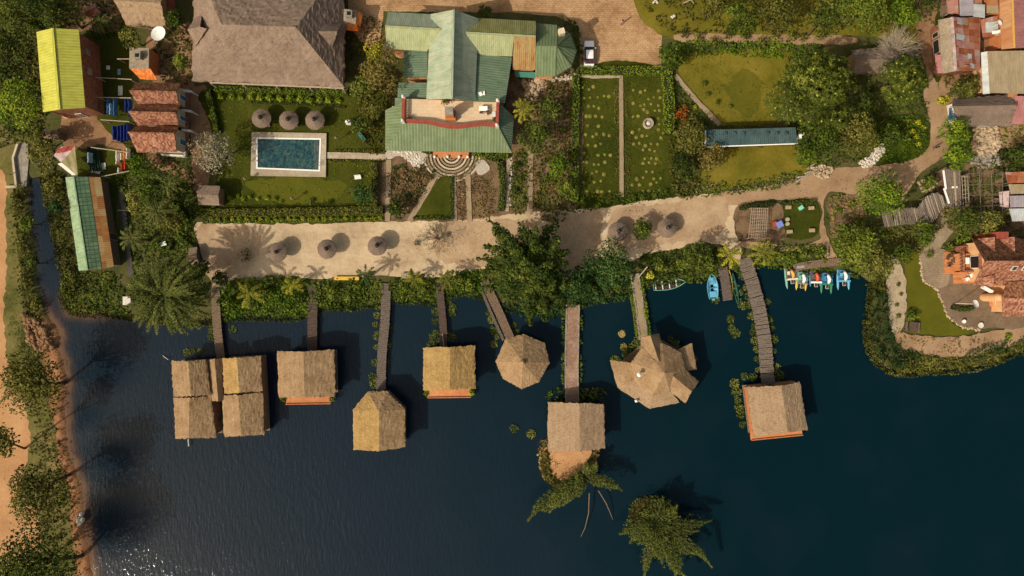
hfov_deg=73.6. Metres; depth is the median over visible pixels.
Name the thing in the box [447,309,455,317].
water plant
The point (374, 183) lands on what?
hedge
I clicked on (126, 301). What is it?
pump box
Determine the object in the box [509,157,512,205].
pebbles
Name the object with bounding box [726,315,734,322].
water plant
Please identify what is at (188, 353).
water plant
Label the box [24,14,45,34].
leafy tree
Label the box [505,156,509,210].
garden path
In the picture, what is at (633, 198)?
round shrub
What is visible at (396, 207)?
leafy tree
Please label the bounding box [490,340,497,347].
water plant
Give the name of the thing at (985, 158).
rubble
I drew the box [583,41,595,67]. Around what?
parked car
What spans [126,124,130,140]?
hanging cloth
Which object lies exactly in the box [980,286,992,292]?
window frame
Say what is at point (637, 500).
shore fringe
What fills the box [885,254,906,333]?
gravel path
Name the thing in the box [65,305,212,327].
shore fringe
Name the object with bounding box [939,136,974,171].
leafy tree
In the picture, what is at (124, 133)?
hanging cloth
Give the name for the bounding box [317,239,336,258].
thatched parasol
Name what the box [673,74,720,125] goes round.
garden path
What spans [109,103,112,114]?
hanging cloth
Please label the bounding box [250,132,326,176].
swimming pool
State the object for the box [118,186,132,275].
ditch
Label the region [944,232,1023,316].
terracotta villa
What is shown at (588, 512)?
bent pole
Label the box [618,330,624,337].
dried leaf mat
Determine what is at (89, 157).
hanging cloth
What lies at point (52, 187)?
leafy tree
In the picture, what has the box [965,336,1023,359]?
reeds
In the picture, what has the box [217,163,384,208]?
lawn grass
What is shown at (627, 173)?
flower bed
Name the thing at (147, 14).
thatched house
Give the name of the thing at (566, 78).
rubble
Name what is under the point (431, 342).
water plant
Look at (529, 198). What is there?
garden path
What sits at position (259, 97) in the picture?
round shrub
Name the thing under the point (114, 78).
clothes line frame
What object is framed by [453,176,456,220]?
garden path
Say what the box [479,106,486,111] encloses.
terrace table
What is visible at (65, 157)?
tarpaulin shelter
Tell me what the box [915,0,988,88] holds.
yard
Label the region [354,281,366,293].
round shrub
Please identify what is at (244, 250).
sparse bush
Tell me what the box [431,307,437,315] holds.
water plant
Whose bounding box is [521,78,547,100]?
rubble
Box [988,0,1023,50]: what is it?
orange pink house
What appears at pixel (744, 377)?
water plant
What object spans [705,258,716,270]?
round shrub
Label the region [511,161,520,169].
round shrub
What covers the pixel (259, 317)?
shore fringe
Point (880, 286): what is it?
reeds
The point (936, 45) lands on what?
window
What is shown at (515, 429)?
water plant
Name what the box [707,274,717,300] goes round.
motor boat
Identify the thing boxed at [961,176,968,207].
trellis
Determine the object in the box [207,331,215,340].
water plant
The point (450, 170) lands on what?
grass between steps
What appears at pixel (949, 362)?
reeds
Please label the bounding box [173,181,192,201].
leafy tree
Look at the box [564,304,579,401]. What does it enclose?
causeway
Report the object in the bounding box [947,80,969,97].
palm
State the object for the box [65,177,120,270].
long metal shed
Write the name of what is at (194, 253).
thatched bin
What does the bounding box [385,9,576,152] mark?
green roofed hotel
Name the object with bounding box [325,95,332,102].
round shrub
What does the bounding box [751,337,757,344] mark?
water plant
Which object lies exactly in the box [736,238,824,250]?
side path
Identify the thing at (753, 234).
trellis
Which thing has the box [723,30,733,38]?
round shrub
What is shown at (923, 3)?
leafy tree
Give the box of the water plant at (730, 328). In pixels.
[728,324,735,332]
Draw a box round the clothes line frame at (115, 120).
[100,119,134,124]
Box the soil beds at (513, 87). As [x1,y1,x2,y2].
[506,67,583,211]
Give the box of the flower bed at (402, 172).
[388,165,435,217]
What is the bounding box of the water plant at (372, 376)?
[368,373,375,381]
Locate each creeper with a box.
[545,387,564,401]
[561,309,565,384]
[579,303,583,382]
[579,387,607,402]
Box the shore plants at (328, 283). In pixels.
[312,277,383,307]
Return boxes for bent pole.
[581,493,589,535]
[598,490,612,519]
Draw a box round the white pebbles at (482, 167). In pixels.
[476,160,489,174]
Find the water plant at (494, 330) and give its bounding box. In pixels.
[490,325,497,334]
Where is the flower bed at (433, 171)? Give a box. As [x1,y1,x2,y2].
[386,163,435,219]
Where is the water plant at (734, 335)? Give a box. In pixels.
[731,328,740,337]
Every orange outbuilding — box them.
[129,48,159,80]
[343,9,361,31]
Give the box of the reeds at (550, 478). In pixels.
[540,449,559,484]
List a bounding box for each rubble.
[20,312,54,353]
[76,511,84,525]
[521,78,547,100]
[545,74,572,81]
[810,164,833,178]
[858,143,885,167]
[917,179,937,192]
[970,153,1000,168]
[972,126,1001,156]
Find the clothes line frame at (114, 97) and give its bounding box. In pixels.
[96,97,134,100]
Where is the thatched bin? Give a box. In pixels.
[188,247,200,264]
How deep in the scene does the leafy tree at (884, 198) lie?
100.86 m
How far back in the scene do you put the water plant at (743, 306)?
107.26 m
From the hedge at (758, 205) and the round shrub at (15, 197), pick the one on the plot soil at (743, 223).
the hedge at (758, 205)
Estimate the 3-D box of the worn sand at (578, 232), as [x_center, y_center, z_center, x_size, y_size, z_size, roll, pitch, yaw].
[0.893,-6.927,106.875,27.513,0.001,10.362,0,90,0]
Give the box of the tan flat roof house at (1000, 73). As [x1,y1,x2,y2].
[973,51,1023,95]
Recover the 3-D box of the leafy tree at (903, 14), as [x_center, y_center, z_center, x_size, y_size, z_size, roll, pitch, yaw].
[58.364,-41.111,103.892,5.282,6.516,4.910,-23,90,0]
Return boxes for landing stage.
[718,267,731,300]
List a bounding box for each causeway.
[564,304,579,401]
[631,273,647,339]
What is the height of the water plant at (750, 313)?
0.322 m
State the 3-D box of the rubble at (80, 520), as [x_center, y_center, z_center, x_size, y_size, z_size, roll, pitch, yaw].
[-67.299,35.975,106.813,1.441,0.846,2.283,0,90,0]
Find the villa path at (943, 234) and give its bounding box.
[923,211,952,250]
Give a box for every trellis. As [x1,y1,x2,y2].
[746,208,767,238]
[961,171,1003,218]
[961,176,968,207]
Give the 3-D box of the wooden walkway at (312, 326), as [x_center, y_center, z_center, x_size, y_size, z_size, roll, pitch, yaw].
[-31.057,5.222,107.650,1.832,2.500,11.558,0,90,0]
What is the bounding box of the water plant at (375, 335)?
[372,331,378,340]
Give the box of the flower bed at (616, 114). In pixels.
[614,84,619,194]
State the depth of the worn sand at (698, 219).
106.86 m
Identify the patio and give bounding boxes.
[919,249,949,287]
[919,250,1023,329]
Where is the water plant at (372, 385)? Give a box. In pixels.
[369,379,376,388]
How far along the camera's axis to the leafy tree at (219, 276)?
104.17 m
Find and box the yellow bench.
[334,277,358,279]
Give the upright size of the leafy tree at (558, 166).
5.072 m
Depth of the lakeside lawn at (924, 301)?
106.83 m
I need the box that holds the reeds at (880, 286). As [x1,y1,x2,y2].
[874,258,889,294]
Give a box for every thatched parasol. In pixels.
[251,109,270,127]
[268,242,286,261]
[279,110,298,129]
[305,111,324,129]
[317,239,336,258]
[368,236,386,255]
[609,222,627,240]
[657,218,676,237]
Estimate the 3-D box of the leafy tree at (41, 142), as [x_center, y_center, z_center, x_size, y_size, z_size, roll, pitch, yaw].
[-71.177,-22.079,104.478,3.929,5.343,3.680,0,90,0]
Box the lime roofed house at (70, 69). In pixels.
[37,28,104,118]
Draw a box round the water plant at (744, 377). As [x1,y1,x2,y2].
[740,373,748,379]
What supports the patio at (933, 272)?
on the villa patio at (952, 294)
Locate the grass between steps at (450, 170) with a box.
[424,156,480,178]
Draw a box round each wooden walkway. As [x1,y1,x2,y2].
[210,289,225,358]
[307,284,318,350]
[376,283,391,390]
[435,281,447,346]
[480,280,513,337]
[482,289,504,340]
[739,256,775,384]
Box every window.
[84,46,90,57]
[86,66,92,76]
[932,31,938,39]
[933,38,939,54]
[970,256,977,268]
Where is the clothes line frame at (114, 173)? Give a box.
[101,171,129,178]
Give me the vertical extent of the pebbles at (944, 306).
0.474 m
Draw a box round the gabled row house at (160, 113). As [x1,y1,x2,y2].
[128,82,198,157]
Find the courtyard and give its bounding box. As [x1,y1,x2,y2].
[348,0,661,67]
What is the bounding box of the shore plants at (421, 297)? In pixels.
[388,274,439,302]
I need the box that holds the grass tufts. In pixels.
[6,203,80,575]
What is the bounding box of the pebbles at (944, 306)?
[918,258,980,331]
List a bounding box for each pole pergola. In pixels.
[874,207,919,227]
[916,193,945,223]
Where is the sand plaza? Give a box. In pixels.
[194,193,740,293]
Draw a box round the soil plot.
[932,10,943,81]
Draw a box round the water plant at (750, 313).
[747,312,753,319]
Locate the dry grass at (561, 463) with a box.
[546,451,585,478]
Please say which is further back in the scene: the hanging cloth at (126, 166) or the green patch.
the green patch
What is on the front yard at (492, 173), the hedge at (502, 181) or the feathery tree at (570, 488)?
the hedge at (502, 181)
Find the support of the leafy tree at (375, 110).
on the pool lawn at (231, 126)
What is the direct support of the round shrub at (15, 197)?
on the ground at (914, 194)
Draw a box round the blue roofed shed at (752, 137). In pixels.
[703,127,803,146]
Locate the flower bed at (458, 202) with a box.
[455,174,466,220]
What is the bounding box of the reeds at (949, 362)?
[896,343,1023,372]
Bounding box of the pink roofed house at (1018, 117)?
[1008,93,1023,124]
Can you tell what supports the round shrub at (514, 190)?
on the ground at (914, 194)
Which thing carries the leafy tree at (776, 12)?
on the ground at (914, 194)
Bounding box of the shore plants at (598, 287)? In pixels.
[573,258,634,305]
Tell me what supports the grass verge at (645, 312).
on the ground at (914, 194)
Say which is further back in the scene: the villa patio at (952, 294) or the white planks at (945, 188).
the villa patio at (952, 294)
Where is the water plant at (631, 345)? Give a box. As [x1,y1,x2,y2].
[629,341,637,350]
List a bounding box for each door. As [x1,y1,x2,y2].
[75,113,88,117]
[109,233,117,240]
[179,93,185,101]
[179,114,185,121]
[179,138,185,146]
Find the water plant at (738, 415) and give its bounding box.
[736,411,744,418]
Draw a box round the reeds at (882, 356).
[869,283,922,370]
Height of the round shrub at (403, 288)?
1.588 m
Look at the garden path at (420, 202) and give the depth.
106.77 m
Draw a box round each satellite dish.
[151,26,170,42]
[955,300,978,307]
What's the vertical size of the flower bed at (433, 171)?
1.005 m
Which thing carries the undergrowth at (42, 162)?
on the ground at (914, 194)
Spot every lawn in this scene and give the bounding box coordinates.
[75,146,133,284]
[88,32,134,147]
[191,86,388,224]
[245,176,346,205]
[415,176,450,216]
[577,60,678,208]
[633,0,917,43]
[677,48,795,126]
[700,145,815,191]
[783,198,819,239]
[904,249,974,335]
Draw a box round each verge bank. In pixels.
[628,278,637,333]
[640,279,649,333]
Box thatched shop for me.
[946,95,1016,126]
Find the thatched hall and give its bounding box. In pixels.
[188,0,346,92]
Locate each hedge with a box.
[153,239,173,252]
[166,200,191,223]
[172,231,193,250]
[195,202,216,208]
[202,206,383,217]
[202,217,383,223]
[205,88,219,133]
[213,85,348,96]
[250,100,344,107]
[328,159,384,162]
[334,148,384,153]
[369,163,378,208]
[413,215,452,219]
[449,176,453,216]
[473,152,508,159]
[485,154,499,161]
[496,161,506,210]
[570,74,579,202]
[580,65,670,76]
[661,71,675,135]
[739,202,774,210]
[781,199,815,205]
[950,305,974,312]
[952,238,973,245]
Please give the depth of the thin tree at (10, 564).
97.56 m
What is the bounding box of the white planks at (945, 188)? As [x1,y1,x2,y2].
[942,170,949,203]
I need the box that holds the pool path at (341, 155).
[327,152,385,159]
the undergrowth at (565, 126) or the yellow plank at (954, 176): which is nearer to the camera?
the yellow plank at (954, 176)
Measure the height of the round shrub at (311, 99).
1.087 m
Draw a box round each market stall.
[993,191,1008,208]
[997,172,1023,184]
[1000,184,1023,193]
[1000,208,1023,221]
[1003,195,1023,208]
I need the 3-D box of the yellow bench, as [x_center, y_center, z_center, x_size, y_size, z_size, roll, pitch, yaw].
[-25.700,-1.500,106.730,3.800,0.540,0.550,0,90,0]
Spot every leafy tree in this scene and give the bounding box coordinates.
[0,0,40,29]
[0,32,30,69]
[0,60,27,90]
[0,76,49,130]
[18,215,39,231]
[22,0,69,26]
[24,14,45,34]
[25,129,56,153]
[26,255,45,268]
[43,178,65,196]
[44,0,83,28]
[47,197,69,213]
[118,25,143,50]
[124,153,149,176]
[125,189,151,217]
[133,164,170,207]
[152,205,184,233]
[163,9,187,29]
[172,52,190,70]
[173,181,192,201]
[193,259,210,278]
[212,270,227,283]
[349,75,374,102]
[349,182,374,206]
[350,117,368,134]
[357,53,399,95]
[361,101,381,119]
[363,41,383,63]
[387,199,402,216]
[516,119,551,155]
[537,95,562,121]
[547,155,569,179]
[555,180,577,200]
[561,269,592,299]
[581,237,630,289]
[631,217,652,239]
[662,49,685,70]
[670,149,694,180]
[674,120,709,155]
[680,239,713,271]
[697,0,731,20]
[698,143,724,171]
[722,0,764,36]
[755,0,799,34]
[792,146,819,167]
[795,117,841,163]
[805,1,843,36]
[822,0,858,23]
[832,223,857,245]
[833,110,878,157]
[834,224,877,270]
[836,0,890,35]
[845,90,877,120]
[854,169,906,215]
[859,245,895,281]
[878,123,904,148]
[886,0,922,27]
[890,243,913,264]
[910,0,940,12]
[910,219,935,244]
[919,175,936,192]
[936,116,971,145]
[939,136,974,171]
[944,204,982,240]
[954,72,980,98]
[976,210,1004,235]
[1000,144,1023,171]
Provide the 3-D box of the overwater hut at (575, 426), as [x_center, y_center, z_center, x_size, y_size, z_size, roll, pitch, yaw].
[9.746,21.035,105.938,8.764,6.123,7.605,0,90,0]
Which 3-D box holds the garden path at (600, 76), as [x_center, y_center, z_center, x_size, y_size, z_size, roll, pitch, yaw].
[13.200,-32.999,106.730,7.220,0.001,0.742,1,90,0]
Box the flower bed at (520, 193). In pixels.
[508,149,528,214]
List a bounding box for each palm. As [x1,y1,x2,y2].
[91,12,112,33]
[119,225,150,250]
[125,253,210,335]
[142,196,178,227]
[153,170,184,198]
[237,278,265,308]
[282,274,304,294]
[356,264,376,286]
[403,267,425,287]
[437,270,460,290]
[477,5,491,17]
[512,98,535,123]
[716,243,741,267]
[747,239,778,265]
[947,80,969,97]
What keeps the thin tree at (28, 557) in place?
on the ground at (914, 194)
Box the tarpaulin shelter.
[54,145,86,176]
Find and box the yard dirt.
[60,116,131,152]
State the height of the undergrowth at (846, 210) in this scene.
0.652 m
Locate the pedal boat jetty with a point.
(818, 263)
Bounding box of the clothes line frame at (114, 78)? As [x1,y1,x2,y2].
[95,77,135,82]
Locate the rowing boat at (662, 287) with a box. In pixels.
[653,278,685,290]
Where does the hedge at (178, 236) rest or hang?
on the ground at (914, 194)
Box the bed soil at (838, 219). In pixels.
[825,195,865,239]
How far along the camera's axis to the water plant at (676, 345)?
107.20 m
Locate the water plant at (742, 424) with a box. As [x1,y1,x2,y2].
[739,421,745,428]
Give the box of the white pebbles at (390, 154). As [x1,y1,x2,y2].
[385,151,426,168]
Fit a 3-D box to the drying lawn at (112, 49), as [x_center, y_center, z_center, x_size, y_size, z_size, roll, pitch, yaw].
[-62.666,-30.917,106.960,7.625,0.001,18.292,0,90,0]
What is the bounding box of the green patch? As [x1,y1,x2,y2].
[725,68,760,117]
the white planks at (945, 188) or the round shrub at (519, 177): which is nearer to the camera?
the white planks at (945, 188)
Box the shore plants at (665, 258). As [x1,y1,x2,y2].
[637,247,727,282]
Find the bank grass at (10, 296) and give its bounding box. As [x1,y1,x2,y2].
[0,124,74,575]
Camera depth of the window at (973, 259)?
103.60 m
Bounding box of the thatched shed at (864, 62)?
[847,48,900,74]
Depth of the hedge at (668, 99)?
105.85 m
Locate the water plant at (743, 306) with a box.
[737,302,746,309]
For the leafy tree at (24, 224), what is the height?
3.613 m
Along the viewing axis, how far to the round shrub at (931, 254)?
106.33 m
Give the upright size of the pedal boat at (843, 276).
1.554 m
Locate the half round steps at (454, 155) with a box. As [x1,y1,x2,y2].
[424,152,479,180]
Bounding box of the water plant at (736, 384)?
[729,378,738,388]
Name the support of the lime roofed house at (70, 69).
on the ground at (914, 194)
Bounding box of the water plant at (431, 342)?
[426,340,436,346]
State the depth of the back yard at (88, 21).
106.97 m
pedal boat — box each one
[784,268,797,288]
[795,270,808,290]
[809,270,821,286]
[820,268,833,292]
[836,269,850,289]
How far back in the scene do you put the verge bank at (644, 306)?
106.92 m
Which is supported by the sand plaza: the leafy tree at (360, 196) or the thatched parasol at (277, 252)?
the thatched parasol at (277, 252)
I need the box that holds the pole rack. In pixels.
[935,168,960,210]
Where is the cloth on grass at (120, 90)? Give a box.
[118,86,122,95]
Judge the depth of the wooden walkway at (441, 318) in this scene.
106.66 m
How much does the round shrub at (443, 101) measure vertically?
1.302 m
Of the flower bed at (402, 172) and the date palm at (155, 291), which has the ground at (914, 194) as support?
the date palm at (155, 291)
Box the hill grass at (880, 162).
[871,113,929,165]
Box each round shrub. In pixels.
[10,190,22,203]
[12,238,23,249]
[19,276,32,287]
[30,300,42,311]
[218,91,224,99]
[222,296,236,310]
[256,92,264,100]
[264,284,274,295]
[265,93,274,101]
[276,95,283,101]
[286,94,294,102]
[293,291,305,304]
[296,95,303,102]
[304,95,313,103]
[316,96,322,103]
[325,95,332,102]
[325,283,336,295]
[328,396,335,401]
[344,290,355,303]
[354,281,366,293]
[398,282,408,292]
[419,283,430,293]
[440,99,449,105]
[454,272,464,284]
[462,279,475,290]
[469,389,474,395]
[509,186,518,194]
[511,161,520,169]
[515,175,524,183]
[518,196,526,204]
[578,199,587,208]
[594,202,600,209]
[611,280,623,292]
[627,194,636,204]
[638,192,645,199]
[646,270,653,278]
[655,260,667,274]
[660,189,667,196]
[673,104,691,123]
[675,257,686,270]
[679,28,690,37]
[693,33,704,42]
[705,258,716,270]
[709,36,720,46]
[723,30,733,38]
[740,29,750,39]
[757,35,769,46]
[769,30,780,40]
[772,249,782,258]
[785,251,795,261]
[787,28,799,41]
[799,33,808,41]
[800,249,810,260]
[812,245,825,257]
[814,30,824,40]
[835,207,843,214]
[848,200,856,208]
[855,220,865,226]
[904,308,918,321]
[921,240,930,247]
[924,250,933,258]
[935,96,944,103]
[943,242,954,252]
[1004,333,1012,338]
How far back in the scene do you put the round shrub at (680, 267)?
106.01 m
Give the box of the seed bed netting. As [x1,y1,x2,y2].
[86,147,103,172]
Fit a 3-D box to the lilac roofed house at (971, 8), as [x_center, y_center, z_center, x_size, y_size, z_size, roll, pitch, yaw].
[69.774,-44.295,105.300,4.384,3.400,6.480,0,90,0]
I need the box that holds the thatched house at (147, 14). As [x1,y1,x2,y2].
[115,0,174,30]
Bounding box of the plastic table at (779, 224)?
[776,220,783,228]
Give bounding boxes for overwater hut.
[171,355,269,438]
[277,349,337,404]
[352,390,405,450]
[422,345,475,397]
[495,334,549,388]
[547,401,604,451]
[742,380,807,440]
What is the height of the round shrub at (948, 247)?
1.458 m
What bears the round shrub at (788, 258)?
on the ground at (914, 194)
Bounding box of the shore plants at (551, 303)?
[492,269,583,315]
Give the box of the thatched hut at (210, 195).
[197,185,224,205]
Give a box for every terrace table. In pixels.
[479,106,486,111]
[965,258,969,263]
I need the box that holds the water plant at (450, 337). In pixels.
[447,332,455,340]
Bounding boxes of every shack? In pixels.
[42,129,65,140]
[84,3,103,18]
[939,0,958,17]
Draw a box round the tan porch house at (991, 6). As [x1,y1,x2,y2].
[982,0,997,16]
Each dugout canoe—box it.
[727,270,732,297]
[731,273,738,303]
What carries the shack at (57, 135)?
on the ground at (914, 194)
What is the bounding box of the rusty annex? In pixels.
[980,15,1000,39]
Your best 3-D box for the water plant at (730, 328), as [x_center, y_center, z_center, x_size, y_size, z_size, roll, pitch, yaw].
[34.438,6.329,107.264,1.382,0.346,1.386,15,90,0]
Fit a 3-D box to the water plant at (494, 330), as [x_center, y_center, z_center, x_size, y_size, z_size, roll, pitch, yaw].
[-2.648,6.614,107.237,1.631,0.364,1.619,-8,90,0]
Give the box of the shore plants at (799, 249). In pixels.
[748,244,829,265]
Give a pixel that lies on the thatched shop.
(993, 111)
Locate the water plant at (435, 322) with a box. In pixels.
[432,317,438,325]
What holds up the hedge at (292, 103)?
on the pool lawn at (231, 126)
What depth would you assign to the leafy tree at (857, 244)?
101.88 m
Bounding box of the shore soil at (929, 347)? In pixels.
[895,327,1023,356]
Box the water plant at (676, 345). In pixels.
[671,340,680,348]
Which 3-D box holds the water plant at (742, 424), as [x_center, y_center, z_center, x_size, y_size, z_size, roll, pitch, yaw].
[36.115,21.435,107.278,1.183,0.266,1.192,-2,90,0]
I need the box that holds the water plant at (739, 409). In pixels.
[734,403,744,413]
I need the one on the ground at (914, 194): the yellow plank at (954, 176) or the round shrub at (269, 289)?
the round shrub at (269, 289)
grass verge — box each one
[627,277,640,336]
[639,277,651,335]
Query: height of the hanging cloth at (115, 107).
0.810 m
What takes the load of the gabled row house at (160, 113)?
on the ground at (914, 194)
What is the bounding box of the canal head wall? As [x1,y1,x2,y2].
[5,143,28,187]
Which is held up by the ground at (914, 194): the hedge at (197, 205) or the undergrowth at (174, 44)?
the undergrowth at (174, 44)
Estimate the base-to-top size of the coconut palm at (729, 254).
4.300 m
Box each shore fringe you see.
[38,176,68,311]
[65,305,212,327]
[210,287,488,323]
[488,290,629,318]
[537,438,599,488]
[628,495,676,544]
[639,270,718,289]
[732,258,860,278]
[861,281,1023,377]
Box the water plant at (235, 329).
[229,325,236,333]
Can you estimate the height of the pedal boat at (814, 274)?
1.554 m
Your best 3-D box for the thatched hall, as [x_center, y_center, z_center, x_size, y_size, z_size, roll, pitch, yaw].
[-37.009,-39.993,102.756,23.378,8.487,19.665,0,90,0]
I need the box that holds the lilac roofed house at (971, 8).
[951,0,984,17]
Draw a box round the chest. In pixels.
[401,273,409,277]
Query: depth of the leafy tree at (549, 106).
102.78 m
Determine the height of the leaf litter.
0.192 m
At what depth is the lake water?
107.40 m
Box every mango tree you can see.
[762,48,858,130]
[876,52,928,108]
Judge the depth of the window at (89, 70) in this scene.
103.69 m
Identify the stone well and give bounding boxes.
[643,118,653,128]
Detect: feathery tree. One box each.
[476,218,569,325]
[527,462,622,521]
[619,495,712,575]
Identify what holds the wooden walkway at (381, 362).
in the lake water
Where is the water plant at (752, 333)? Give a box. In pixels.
[749,327,757,335]
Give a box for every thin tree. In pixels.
[0,343,66,418]
[0,422,26,457]
[0,517,84,575]
[0,555,39,575]
[4,464,72,528]
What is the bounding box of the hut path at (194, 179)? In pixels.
[146,152,199,191]
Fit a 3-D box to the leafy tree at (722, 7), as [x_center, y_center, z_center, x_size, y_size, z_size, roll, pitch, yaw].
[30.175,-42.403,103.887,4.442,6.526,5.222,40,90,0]
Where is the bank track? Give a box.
[0,169,40,575]
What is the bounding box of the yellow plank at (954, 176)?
[953,171,956,205]
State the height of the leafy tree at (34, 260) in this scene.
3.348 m
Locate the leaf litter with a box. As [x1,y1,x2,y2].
[407,223,490,267]
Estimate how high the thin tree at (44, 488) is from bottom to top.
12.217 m
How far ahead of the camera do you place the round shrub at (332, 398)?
106.36 m
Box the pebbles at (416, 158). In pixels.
[393,151,421,165]
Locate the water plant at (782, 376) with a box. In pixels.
[777,371,785,379]
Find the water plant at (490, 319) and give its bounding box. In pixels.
[487,315,496,323]
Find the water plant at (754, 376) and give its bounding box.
[748,373,756,381]
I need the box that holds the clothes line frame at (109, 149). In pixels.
[91,147,131,153]
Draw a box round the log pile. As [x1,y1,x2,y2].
[796,164,814,181]
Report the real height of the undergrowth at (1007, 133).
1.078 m
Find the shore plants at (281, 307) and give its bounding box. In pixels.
[214,274,312,318]
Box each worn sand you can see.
[196,223,261,282]
[430,211,605,272]
[607,196,730,255]
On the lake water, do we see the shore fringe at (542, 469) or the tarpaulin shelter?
the shore fringe at (542, 469)
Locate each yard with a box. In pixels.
[61,0,122,34]
[146,22,211,184]
[376,151,526,221]
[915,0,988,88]
[935,161,1023,236]
[938,80,1023,150]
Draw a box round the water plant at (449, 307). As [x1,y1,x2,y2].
[447,303,456,312]
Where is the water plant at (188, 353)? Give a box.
[183,348,190,356]
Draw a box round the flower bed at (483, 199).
[470,172,494,219]
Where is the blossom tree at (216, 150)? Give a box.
[187,131,235,173]
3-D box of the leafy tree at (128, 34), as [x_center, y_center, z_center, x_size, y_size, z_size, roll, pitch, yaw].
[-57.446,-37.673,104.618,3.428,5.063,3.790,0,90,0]
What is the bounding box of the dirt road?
[711,66,949,264]
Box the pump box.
[123,297,132,304]
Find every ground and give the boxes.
[0,0,1023,575]
[543,447,591,479]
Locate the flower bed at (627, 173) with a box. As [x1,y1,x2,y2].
[623,83,631,195]
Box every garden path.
[385,160,390,220]
[407,173,437,222]
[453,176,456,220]
[465,174,471,220]
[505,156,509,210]
[527,149,533,211]
[574,73,619,78]
[619,75,623,196]
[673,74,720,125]
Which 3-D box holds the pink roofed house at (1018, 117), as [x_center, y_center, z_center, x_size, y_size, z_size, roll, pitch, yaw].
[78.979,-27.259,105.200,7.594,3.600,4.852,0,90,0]
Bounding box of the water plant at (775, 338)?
[771,335,777,343]
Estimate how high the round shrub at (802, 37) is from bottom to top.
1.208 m
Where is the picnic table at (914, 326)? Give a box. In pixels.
[904,321,919,331]
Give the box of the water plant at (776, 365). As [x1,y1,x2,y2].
[771,362,780,373]
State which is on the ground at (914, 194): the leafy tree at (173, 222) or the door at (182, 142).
the leafy tree at (173, 222)
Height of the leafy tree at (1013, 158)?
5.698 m
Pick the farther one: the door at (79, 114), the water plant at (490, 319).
the water plant at (490, 319)
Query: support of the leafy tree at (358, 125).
on the pool lawn at (231, 126)
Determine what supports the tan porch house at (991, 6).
on the ground at (914, 194)
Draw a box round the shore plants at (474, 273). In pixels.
[443,269,489,295]
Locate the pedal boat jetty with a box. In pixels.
[793,258,840,271]
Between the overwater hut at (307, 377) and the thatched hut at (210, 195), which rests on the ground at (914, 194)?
the thatched hut at (210, 195)
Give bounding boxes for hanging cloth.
[87,152,92,162]
[106,99,111,113]
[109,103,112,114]
[112,126,116,139]
[113,98,117,115]
[115,151,119,164]
[117,125,119,141]
[120,125,123,141]
[123,124,127,141]
[124,98,127,110]
[124,159,128,169]
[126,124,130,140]
[126,148,130,159]
[127,99,132,116]
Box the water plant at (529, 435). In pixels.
[526,429,535,439]
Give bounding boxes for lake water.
[30,177,1023,575]
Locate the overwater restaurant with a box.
[610,333,698,408]
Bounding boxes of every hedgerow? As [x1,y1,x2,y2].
[691,170,802,197]
[695,174,801,194]
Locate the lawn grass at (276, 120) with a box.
[199,85,385,194]
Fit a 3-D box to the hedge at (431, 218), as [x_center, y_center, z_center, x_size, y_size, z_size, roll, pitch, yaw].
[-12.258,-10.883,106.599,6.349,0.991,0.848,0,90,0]
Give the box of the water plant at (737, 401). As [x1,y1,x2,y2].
[734,397,741,404]
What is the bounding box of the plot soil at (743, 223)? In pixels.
[734,202,786,241]
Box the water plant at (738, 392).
[731,387,741,397]
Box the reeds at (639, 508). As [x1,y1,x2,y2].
[630,498,647,521]
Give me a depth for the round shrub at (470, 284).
105.96 m
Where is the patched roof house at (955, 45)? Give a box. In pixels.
[930,17,979,76]
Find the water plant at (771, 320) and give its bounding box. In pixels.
[764,314,772,325]
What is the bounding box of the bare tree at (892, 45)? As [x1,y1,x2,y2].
[874,23,926,64]
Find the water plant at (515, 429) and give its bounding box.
[510,424,518,432]
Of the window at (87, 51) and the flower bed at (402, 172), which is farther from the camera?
the flower bed at (402, 172)
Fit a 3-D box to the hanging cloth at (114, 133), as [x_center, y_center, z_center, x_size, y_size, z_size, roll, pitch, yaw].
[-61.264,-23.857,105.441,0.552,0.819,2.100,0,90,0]
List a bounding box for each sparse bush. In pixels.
[236,246,251,262]
[414,221,452,254]
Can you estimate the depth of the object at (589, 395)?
106.92 m
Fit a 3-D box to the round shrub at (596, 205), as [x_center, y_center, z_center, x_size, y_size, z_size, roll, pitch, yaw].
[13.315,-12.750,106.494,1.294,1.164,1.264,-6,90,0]
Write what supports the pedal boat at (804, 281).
on the lake water
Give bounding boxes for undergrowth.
[0,0,72,147]
[0,28,44,126]
[10,182,39,319]
[15,344,81,575]
[24,122,64,202]
[40,0,125,39]
[41,173,77,304]
[59,270,126,315]
[116,148,206,301]
[152,27,192,84]
[345,16,400,155]
[512,71,577,221]
[533,148,582,215]
[559,15,583,77]
[571,190,694,212]
[644,0,939,35]
[658,39,822,64]
[667,117,709,200]
[673,81,709,127]
[785,52,929,166]
[825,193,867,242]
[829,194,866,234]
[831,227,894,281]
[863,206,949,254]
[878,115,929,163]
[897,328,985,354]
[944,73,980,96]
[947,164,1023,234]
[992,143,1023,172]
[993,124,1023,143]
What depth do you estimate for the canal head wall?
106.84 m
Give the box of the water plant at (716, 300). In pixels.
[711,296,719,303]
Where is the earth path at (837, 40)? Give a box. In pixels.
[674,32,857,44]

